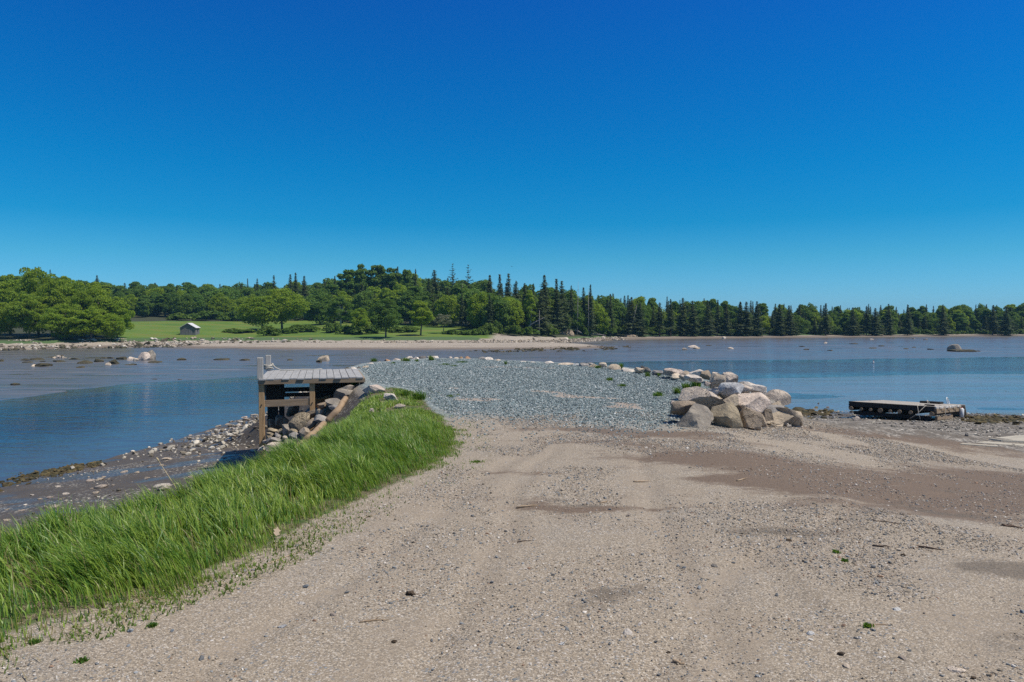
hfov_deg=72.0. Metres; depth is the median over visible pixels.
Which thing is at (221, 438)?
mud pebbles
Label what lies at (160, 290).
broadleaf tree
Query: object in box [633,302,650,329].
broadleaf tree
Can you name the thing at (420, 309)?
broadleaf tree
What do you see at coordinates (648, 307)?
broadleaf tree
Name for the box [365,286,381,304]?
broadleaf tree
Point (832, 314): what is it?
broadleaf tree
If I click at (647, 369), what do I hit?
boulder
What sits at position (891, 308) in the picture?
broadleaf tree
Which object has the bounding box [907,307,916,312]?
broadleaf tree
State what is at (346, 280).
broadleaf tree
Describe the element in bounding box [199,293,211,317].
broadleaf tree
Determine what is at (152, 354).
rock
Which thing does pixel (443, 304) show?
broadleaf tree
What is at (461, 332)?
bush
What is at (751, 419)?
boulder
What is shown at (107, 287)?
broadleaf tree
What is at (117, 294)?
broadleaf tree
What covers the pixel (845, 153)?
sky
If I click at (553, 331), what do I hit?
bush
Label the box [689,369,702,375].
boulder
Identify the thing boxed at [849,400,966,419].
mooring float
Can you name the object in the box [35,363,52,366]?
rock
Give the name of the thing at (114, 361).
rock
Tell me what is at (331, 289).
broadleaf tree
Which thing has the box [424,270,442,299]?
spruce tree
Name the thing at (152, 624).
weed tuft
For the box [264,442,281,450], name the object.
boulder
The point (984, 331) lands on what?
bush
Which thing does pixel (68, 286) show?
broadleaf tree
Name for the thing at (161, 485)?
stone
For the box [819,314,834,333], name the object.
broadleaf tree
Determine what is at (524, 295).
spruce tree
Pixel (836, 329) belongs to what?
bush
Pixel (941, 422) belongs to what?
shore rubble
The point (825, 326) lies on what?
spruce tree
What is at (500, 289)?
spruce tree
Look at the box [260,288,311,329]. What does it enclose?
broadleaf tree
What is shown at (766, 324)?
broadleaf tree
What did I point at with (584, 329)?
bush
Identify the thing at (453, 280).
pine tree
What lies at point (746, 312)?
spruce tree
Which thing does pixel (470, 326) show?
spruce tree
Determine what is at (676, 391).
weed tuft
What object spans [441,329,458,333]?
bush
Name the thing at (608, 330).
bush
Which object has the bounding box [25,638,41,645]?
weed tuft
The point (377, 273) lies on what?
broadleaf tree
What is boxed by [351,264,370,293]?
broadleaf tree
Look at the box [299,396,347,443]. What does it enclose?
log
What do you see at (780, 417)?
boulder
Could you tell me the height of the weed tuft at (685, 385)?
0.222 m
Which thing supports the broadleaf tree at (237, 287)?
on the forest ground at (18, 334)
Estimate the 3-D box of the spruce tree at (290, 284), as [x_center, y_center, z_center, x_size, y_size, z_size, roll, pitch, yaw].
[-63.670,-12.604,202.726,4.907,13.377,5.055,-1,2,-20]
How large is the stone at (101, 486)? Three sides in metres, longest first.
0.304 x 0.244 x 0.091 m
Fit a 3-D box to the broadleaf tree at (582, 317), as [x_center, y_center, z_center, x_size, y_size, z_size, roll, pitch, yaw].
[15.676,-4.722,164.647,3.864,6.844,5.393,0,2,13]
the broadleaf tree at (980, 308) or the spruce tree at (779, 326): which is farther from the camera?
the broadleaf tree at (980, 308)
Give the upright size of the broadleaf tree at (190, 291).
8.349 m
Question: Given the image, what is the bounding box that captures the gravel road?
[0,374,1023,681]
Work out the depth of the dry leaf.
6.40 m
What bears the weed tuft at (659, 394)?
on the slate gravel ground at (364, 385)
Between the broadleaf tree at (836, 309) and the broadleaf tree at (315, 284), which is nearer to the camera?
the broadleaf tree at (836, 309)
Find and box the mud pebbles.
[24,391,306,517]
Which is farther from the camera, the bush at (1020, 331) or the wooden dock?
the bush at (1020, 331)
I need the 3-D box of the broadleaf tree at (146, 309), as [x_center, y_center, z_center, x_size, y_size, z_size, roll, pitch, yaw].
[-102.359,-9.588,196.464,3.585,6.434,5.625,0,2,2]
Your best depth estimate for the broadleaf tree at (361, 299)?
183.61 m
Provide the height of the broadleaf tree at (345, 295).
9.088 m
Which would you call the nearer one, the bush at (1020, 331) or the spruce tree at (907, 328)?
the spruce tree at (907, 328)
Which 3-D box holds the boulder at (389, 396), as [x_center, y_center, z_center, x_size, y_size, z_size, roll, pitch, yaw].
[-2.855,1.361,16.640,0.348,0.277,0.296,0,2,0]
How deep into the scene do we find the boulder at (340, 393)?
18.98 m
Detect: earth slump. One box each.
[559,329,573,335]
[624,334,637,336]
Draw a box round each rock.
[30,357,44,359]
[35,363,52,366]
[77,360,92,363]
[108,359,119,363]
[138,352,150,359]
[148,350,155,359]
[317,355,328,359]
[793,407,805,410]
[947,344,961,349]
[947,349,976,351]
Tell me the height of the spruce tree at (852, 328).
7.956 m
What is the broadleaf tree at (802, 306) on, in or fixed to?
on the forest ground at (18, 334)
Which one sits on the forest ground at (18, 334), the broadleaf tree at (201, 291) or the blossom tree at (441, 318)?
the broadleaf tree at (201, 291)
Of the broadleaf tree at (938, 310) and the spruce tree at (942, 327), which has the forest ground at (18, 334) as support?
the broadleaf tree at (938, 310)
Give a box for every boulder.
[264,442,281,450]
[266,437,283,444]
[267,428,276,432]
[268,419,279,428]
[275,414,288,427]
[282,424,289,435]
[286,406,298,416]
[288,412,309,432]
[289,432,299,439]
[299,427,309,439]
[305,418,315,429]
[307,409,315,417]
[314,414,327,422]
[315,395,333,402]
[315,402,325,409]
[316,409,323,414]
[325,398,339,408]
[329,405,337,410]
[333,388,352,399]
[342,385,354,389]
[362,384,384,393]
[384,393,396,400]
[394,404,404,408]
[558,363,573,364]
[598,362,606,367]
[607,364,620,369]
[622,368,634,371]
[634,367,644,372]
[641,366,650,372]
[652,370,662,374]
[662,368,683,375]
[670,373,679,378]
[670,400,694,415]
[676,403,713,428]
[678,386,725,408]
[684,374,703,382]
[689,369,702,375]
[700,370,710,379]
[706,388,719,395]
[709,373,725,387]
[711,402,742,428]
[718,382,744,398]
[722,372,738,382]
[723,394,738,407]
[738,392,771,411]
[740,406,762,430]
[741,383,752,392]
[749,384,766,394]
[759,412,766,426]
[762,408,773,421]
[766,389,790,405]
[766,408,793,425]
[767,405,783,412]
[776,407,802,426]
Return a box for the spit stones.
[346,336,626,342]
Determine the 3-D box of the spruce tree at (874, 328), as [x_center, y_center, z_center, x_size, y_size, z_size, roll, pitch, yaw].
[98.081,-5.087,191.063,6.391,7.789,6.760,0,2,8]
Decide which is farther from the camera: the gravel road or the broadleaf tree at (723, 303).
the broadleaf tree at (723, 303)
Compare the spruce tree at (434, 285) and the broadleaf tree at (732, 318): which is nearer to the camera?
the spruce tree at (434, 285)
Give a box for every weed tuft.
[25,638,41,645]
[73,656,89,663]
[145,622,158,627]
[395,389,412,396]
[408,389,430,399]
[653,391,663,396]
[672,386,680,393]
[679,382,692,388]
[690,381,700,386]
[860,621,873,627]
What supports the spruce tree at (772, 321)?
on the gravel shore at (318, 344)
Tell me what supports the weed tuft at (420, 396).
on the soil ground at (34, 619)
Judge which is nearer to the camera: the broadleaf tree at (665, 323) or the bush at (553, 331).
the bush at (553, 331)
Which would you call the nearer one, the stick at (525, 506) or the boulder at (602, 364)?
the stick at (525, 506)
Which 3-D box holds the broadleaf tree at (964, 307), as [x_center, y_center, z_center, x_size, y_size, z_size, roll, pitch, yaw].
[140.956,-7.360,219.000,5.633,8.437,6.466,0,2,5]
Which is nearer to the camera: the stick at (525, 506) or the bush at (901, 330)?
the stick at (525, 506)
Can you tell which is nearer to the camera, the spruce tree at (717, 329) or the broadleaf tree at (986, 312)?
the spruce tree at (717, 329)
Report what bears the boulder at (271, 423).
on the mud shore at (14, 498)
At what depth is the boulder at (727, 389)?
14.64 m
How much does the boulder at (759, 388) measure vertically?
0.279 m
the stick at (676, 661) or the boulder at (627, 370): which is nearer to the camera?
the stick at (676, 661)
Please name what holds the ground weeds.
on the soil ground at (34, 619)
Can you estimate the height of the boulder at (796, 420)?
0.600 m
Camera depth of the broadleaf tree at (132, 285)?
218.34 m
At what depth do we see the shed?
139.02 m
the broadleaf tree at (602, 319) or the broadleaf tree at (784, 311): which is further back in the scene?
the broadleaf tree at (784, 311)
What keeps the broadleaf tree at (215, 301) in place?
on the forest ground at (18, 334)
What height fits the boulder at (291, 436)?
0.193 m
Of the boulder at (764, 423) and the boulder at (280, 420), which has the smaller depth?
the boulder at (764, 423)
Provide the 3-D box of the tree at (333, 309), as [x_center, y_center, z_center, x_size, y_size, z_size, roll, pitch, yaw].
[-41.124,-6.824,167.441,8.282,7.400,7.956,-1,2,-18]
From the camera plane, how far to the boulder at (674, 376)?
20.18 m
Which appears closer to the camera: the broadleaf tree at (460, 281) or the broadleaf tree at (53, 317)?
the broadleaf tree at (53, 317)
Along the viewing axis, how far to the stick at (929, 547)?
6.17 m
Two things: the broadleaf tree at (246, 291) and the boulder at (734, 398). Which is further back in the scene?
the broadleaf tree at (246, 291)
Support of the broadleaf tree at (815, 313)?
on the forest ground at (18, 334)
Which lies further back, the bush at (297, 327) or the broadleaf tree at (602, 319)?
the broadleaf tree at (602, 319)
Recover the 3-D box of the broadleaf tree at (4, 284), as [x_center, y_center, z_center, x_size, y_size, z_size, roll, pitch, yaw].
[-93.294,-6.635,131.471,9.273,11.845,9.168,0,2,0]
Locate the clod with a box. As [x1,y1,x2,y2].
[405,590,415,595]
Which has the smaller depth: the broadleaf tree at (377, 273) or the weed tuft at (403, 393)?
the weed tuft at (403, 393)
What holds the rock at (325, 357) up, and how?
on the tidal mudflat ground at (972, 393)
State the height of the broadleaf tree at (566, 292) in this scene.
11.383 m
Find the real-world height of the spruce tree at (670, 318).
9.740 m
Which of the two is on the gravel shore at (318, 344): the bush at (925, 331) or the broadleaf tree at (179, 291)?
the bush at (925, 331)
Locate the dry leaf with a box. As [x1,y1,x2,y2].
[273,527,280,535]
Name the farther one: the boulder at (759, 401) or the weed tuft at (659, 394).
the weed tuft at (659, 394)
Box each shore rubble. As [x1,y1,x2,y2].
[0,337,341,350]
[766,395,1023,436]
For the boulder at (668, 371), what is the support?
on the slate gravel ground at (364, 385)
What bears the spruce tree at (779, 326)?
on the gravel shore at (318, 344)
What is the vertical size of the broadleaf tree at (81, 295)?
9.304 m
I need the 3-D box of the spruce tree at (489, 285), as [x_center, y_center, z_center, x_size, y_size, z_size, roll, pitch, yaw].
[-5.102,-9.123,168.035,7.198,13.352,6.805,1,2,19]
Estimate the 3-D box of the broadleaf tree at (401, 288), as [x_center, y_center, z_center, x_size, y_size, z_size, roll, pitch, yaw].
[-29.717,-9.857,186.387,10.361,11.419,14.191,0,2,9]
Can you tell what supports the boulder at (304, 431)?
on the mud shore at (14, 498)
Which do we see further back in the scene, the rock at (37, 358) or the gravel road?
the rock at (37, 358)
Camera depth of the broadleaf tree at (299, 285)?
222.62 m
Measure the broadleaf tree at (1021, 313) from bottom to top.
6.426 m
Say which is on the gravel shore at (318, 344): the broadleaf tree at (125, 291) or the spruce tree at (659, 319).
the spruce tree at (659, 319)
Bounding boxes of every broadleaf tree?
[0,274,33,334]
[0,291,48,338]
[0,302,20,335]
[3,267,64,334]
[8,276,23,280]
[27,280,71,336]
[37,303,90,339]
[44,276,92,335]
[63,287,100,337]
[66,306,109,339]
[80,281,113,336]
[96,313,125,339]
[100,281,115,289]
[100,285,111,292]
[101,296,135,337]
[111,287,125,294]
[111,291,132,311]
[120,293,143,315]
[123,288,132,295]
[127,285,149,297]
[128,281,141,288]
[136,295,153,316]
[139,287,164,313]
[148,283,158,289]
[148,291,162,315]
[156,293,172,316]
[158,286,168,291]
[162,292,179,314]
[165,288,175,293]
[166,283,175,287]
[172,282,190,290]
[172,293,196,314]
[176,289,187,294]
[181,292,207,312]
[184,284,200,290]
[184,289,199,294]
[199,286,214,294]
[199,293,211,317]
[201,284,217,288]
[202,287,238,305]
[206,292,234,312]
[228,288,243,300]
[228,296,250,319]
[232,282,250,290]
[234,296,290,326]
[237,287,254,297]
[248,288,269,297]
[259,282,277,293]
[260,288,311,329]
[285,281,302,291]
[298,287,312,295]
[302,289,339,324]
[306,285,315,293]
[312,282,321,288]
[318,278,336,289]
[319,284,340,295]
[326,280,344,288]
[332,291,352,322]
[336,269,359,297]
[349,308,370,333]
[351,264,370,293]
[351,290,378,318]
[365,264,387,290]
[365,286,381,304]
[368,298,403,336]
[371,287,392,318]
[381,267,402,290]
[384,282,411,323]
[392,292,410,317]
[397,289,414,323]
[399,269,414,318]
[404,286,424,306]
[407,300,434,335]
[410,287,445,317]
[411,291,435,324]
[421,278,444,286]
[433,294,461,326]
[437,280,451,293]
[449,283,467,323]
[454,287,482,324]
[456,280,468,285]
[466,279,493,293]
[466,291,487,328]
[478,295,514,327]
[481,299,500,324]
[498,296,525,327]
[518,284,538,297]
[548,289,565,301]
[548,299,563,326]
[560,288,577,296]
[564,291,580,309]
[564,310,573,328]
[571,306,587,333]
[578,296,600,309]
[593,304,610,333]
[594,294,613,309]
[606,309,618,325]
[609,298,626,326]
[629,296,645,309]
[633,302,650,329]
[646,304,655,326]
[647,297,657,309]
[649,314,666,327]
[663,316,675,333]
[665,301,684,313]
[675,313,688,328]
[684,301,694,312]
[689,301,709,315]
[696,314,711,328]
[708,299,723,310]
[709,310,721,332]
[712,306,724,315]
[720,300,729,311]
[725,305,743,321]
[728,313,739,328]
[754,303,768,317]
[759,315,771,331]
[771,304,788,319]
[776,310,786,324]
[791,315,810,334]
[794,304,807,318]
[802,302,820,325]
[807,309,820,325]
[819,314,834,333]
[828,310,836,319]
[833,306,843,316]
[834,317,841,325]
[838,314,850,332]
[841,309,863,324]
[858,318,871,333]
[879,306,897,315]
[882,311,898,328]
[899,313,913,327]
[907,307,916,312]
[910,311,923,326]
[917,306,924,315]
[922,312,940,329]
[936,308,949,324]
[944,317,955,329]
[947,305,962,315]
[949,309,969,329]
[951,313,968,329]
[960,304,973,312]
[965,310,975,326]
[970,319,981,333]
[973,303,987,320]
[978,308,992,326]
[990,306,1002,313]
[994,310,1011,327]
[1003,304,1015,314]
[1009,311,1019,324]
[1010,316,1023,330]
[1012,304,1023,312]
[1018,311,1023,319]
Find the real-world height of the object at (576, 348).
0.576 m
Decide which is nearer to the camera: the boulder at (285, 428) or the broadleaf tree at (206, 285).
the boulder at (285, 428)
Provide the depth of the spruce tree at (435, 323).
173.27 m
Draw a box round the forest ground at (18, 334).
[0,312,881,340]
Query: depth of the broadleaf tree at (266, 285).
225.56 m
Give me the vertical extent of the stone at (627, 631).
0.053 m
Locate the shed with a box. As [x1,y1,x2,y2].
[179,323,200,334]
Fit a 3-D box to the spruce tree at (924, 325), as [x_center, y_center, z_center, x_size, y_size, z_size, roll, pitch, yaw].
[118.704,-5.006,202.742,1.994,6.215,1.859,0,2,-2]
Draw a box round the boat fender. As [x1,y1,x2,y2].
[959,404,963,416]
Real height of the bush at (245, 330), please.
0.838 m
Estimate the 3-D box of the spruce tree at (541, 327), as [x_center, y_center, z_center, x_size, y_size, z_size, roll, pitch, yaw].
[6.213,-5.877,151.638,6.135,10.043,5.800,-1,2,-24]
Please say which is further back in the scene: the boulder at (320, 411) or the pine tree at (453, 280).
the pine tree at (453, 280)
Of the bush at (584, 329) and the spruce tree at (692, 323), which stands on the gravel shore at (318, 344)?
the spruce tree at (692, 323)
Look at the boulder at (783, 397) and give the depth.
18.83 m
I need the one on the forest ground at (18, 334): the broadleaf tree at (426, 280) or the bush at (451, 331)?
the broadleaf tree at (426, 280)
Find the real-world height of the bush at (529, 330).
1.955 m
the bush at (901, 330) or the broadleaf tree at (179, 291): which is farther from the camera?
the broadleaf tree at (179, 291)
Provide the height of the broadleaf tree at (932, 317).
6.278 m
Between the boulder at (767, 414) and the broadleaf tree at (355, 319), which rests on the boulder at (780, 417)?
the boulder at (767, 414)
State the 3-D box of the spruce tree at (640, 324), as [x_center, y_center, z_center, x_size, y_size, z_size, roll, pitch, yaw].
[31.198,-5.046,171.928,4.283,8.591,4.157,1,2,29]
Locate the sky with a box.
[0,0,1023,315]
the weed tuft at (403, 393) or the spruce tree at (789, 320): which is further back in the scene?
the spruce tree at (789, 320)
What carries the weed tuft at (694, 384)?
on the slate gravel ground at (364, 385)
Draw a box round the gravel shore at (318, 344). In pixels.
[0,333,1023,349]
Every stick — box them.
[360,616,388,622]
[516,505,536,508]
[672,659,684,664]
[918,546,943,549]
[1001,524,1018,527]
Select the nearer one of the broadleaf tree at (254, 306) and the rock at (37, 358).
the rock at (37, 358)
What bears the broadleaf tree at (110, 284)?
on the forest ground at (18, 334)
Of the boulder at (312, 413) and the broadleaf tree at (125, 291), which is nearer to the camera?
the boulder at (312, 413)
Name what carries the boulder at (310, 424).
on the mud shore at (14, 498)
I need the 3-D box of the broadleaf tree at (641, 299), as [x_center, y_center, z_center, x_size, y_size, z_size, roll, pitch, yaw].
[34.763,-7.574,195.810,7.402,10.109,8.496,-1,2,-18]
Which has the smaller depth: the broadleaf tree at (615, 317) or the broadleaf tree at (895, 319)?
the broadleaf tree at (615, 317)
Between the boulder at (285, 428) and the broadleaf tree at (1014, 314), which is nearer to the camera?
the boulder at (285, 428)
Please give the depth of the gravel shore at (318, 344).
116.03 m
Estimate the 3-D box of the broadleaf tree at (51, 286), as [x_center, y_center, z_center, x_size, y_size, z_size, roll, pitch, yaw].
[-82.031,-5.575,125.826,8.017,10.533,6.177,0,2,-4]
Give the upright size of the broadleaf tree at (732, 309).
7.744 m
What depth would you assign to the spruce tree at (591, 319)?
164.53 m
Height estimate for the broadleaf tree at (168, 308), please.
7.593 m
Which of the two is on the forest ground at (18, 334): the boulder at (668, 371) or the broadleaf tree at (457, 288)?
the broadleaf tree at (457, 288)
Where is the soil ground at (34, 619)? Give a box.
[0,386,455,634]
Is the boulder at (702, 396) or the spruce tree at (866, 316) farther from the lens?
the spruce tree at (866, 316)
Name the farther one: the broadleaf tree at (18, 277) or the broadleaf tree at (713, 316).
the broadleaf tree at (18, 277)
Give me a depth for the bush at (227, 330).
148.47 m
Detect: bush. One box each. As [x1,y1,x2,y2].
[166,312,200,319]
[188,310,223,319]
[216,309,241,320]
[222,328,237,331]
[228,329,255,332]
[256,325,282,335]
[281,328,298,333]
[288,324,321,330]
[321,322,340,331]
[334,324,353,333]
[347,325,375,333]
[373,325,388,332]
[388,326,411,331]
[401,325,419,331]
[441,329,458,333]
[456,330,471,334]
[465,328,480,334]
[477,323,498,334]
[493,320,503,333]
[502,325,525,334]
[518,326,539,334]
[545,324,558,334]
[572,326,591,334]
[595,327,616,333]
[615,326,622,333]
[645,326,665,333]
[829,325,842,333]
[896,328,904,332]
[911,327,920,333]
[921,329,934,333]
[947,329,959,333]
[961,327,974,333]
[982,329,991,333]
[1015,329,1023,333]
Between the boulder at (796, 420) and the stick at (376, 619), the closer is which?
the stick at (376, 619)
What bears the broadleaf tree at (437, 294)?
on the meadow field
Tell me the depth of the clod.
5.08 m
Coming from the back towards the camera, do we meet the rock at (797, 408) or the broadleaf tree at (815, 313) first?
the broadleaf tree at (815, 313)
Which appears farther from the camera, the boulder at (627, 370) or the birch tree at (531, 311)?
the birch tree at (531, 311)
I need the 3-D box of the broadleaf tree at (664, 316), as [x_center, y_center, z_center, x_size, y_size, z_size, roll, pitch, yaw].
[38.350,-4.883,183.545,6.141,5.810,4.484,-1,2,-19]
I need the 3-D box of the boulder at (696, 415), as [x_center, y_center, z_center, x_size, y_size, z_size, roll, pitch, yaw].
[3.440,1.450,13.193,0.793,0.548,0.674,0,2,0]
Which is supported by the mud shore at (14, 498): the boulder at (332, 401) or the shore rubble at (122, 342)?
the boulder at (332, 401)
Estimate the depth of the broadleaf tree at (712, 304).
199.61 m
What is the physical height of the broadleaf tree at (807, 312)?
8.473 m
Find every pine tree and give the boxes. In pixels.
[444,263,458,289]
[464,265,473,289]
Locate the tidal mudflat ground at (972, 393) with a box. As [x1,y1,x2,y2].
[0,336,1023,482]
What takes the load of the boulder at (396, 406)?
on the soil ground at (34, 619)
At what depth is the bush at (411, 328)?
150.87 m
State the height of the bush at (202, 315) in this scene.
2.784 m
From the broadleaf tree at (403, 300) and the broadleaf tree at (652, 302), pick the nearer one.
the broadleaf tree at (403, 300)
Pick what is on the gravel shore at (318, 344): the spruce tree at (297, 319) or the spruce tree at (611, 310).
the spruce tree at (611, 310)
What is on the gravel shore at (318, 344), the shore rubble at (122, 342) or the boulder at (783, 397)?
the shore rubble at (122, 342)
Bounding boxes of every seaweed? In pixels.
[0,460,102,491]
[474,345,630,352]
[792,406,1023,424]
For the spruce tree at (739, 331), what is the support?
on the gravel shore at (318, 344)
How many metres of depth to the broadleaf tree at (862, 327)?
195.46 m
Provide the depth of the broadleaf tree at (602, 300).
187.10 m
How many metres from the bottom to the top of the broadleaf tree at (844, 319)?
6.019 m
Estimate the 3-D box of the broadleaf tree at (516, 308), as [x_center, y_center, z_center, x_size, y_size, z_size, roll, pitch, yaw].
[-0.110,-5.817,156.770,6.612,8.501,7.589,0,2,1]
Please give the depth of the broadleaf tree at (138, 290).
205.57 m
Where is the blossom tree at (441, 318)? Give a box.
[433,314,451,330]
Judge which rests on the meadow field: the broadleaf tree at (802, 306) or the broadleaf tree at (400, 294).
the broadleaf tree at (400, 294)
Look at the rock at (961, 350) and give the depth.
100.75 m
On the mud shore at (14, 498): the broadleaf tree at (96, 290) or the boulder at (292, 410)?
the boulder at (292, 410)
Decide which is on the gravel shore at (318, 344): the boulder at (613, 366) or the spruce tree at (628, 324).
the spruce tree at (628, 324)
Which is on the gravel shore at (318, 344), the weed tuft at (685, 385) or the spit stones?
the spit stones
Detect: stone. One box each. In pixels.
[94,484,107,488]
[153,483,170,487]
[623,628,631,634]
[946,666,965,672]
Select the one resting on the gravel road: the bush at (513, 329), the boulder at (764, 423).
the boulder at (764, 423)
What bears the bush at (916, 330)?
on the gravel shore at (318, 344)
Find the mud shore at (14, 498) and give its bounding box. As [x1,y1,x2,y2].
[0,374,1023,537]
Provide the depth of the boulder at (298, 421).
18.50 m
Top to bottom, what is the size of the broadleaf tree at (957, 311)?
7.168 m
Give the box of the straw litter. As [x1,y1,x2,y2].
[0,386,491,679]
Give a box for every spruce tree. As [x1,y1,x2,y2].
[270,275,278,289]
[287,274,295,318]
[292,272,302,316]
[293,310,302,320]
[299,276,308,318]
[412,269,418,285]
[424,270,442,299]
[424,278,434,324]
[430,295,437,325]
[444,288,455,323]
[457,293,465,327]
[464,294,477,328]
[484,294,493,323]
[486,275,494,292]
[495,274,506,295]
[502,274,515,328]
[512,281,521,300]
[520,283,531,328]
[529,275,560,329]
[532,290,552,336]
[547,279,566,334]
[551,280,574,334]
[567,285,576,328]
[579,287,587,333]
[584,284,597,335]
[606,294,615,336]
[619,297,643,335]
[632,303,646,336]
[649,306,656,327]
[652,302,667,336]
[664,299,678,336]
[674,298,691,336]
[686,301,700,335]
[698,300,719,335]
[713,300,722,335]
[719,304,734,335]
[730,302,752,335]
[740,302,754,335]
[749,301,764,335]
[767,313,774,333]
[770,304,788,335]
[782,306,802,335]
[810,317,817,333]
[816,303,833,334]
[817,318,823,334]
[842,307,863,335]
[861,306,870,334]
[862,308,885,335]
[881,304,894,335]
[897,314,903,333]
[902,305,914,334]
[922,313,927,329]
[933,304,951,335]
[980,315,988,329]
[985,305,1000,334]
[995,306,1017,335]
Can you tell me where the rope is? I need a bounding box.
[263,363,320,370]
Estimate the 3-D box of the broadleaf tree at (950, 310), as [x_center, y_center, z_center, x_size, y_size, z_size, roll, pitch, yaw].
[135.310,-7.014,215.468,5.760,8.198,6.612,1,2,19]
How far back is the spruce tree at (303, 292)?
205.29 m
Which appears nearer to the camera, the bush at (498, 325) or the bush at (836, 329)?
the bush at (498, 325)
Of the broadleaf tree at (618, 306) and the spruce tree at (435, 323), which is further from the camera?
the broadleaf tree at (618, 306)
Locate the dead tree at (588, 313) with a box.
[588,295,588,335]
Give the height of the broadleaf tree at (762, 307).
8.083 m
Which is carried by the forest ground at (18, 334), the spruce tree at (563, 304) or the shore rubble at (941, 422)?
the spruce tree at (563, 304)
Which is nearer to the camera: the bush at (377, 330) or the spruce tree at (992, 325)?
the bush at (377, 330)
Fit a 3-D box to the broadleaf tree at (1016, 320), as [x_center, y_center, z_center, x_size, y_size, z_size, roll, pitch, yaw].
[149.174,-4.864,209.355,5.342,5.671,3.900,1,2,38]
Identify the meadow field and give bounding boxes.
[0,321,492,342]
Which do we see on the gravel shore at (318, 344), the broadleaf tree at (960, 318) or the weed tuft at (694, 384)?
the broadleaf tree at (960, 318)
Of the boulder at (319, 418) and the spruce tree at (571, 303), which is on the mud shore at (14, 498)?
the boulder at (319, 418)
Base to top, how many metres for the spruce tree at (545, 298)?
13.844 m
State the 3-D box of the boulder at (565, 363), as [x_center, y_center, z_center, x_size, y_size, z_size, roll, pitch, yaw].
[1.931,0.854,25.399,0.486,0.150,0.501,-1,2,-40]
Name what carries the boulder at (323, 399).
on the mud shore at (14, 498)
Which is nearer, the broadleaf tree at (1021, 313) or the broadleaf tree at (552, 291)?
the broadleaf tree at (552, 291)
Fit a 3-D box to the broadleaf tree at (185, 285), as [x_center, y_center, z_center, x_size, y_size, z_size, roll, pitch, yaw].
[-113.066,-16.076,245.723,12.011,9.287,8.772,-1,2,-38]
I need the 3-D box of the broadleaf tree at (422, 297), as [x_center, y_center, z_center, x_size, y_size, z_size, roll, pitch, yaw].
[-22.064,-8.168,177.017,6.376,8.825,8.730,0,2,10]
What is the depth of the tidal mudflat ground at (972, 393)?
79.07 m
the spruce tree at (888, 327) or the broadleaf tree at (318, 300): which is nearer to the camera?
the broadleaf tree at (318, 300)
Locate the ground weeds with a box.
[0,387,490,673]
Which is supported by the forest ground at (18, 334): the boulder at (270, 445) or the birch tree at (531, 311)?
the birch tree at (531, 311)
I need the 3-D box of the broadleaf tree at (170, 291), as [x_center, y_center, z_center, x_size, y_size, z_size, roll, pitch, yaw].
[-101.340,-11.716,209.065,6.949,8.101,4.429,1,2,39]
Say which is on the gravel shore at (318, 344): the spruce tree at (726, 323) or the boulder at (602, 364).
the spruce tree at (726, 323)
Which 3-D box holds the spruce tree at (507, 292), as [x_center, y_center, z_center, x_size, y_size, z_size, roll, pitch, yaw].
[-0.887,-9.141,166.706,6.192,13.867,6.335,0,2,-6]
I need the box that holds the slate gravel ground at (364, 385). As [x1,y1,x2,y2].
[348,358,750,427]
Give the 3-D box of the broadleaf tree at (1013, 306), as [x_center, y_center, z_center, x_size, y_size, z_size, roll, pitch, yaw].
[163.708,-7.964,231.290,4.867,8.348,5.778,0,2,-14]
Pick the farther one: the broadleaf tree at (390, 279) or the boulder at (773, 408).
the broadleaf tree at (390, 279)
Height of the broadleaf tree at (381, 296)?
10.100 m
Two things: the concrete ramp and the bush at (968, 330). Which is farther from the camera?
the bush at (968, 330)
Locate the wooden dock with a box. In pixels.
[257,355,364,459]
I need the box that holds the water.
[0,338,1023,486]
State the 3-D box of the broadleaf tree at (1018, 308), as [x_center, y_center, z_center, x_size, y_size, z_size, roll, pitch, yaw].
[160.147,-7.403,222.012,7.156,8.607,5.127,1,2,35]
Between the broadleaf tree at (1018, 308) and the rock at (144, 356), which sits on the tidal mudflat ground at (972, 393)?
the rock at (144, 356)
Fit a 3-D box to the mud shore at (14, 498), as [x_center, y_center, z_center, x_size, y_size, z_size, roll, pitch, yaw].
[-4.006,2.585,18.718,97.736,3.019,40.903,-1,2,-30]
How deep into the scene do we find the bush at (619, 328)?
174.20 m
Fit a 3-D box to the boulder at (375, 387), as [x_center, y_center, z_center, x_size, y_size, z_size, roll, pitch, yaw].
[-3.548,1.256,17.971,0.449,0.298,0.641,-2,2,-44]
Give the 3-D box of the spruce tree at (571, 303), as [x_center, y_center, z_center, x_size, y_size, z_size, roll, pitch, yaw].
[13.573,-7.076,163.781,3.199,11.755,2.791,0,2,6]
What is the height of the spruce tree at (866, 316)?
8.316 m
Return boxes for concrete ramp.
[960,435,1023,446]
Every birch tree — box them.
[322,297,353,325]
[522,290,536,334]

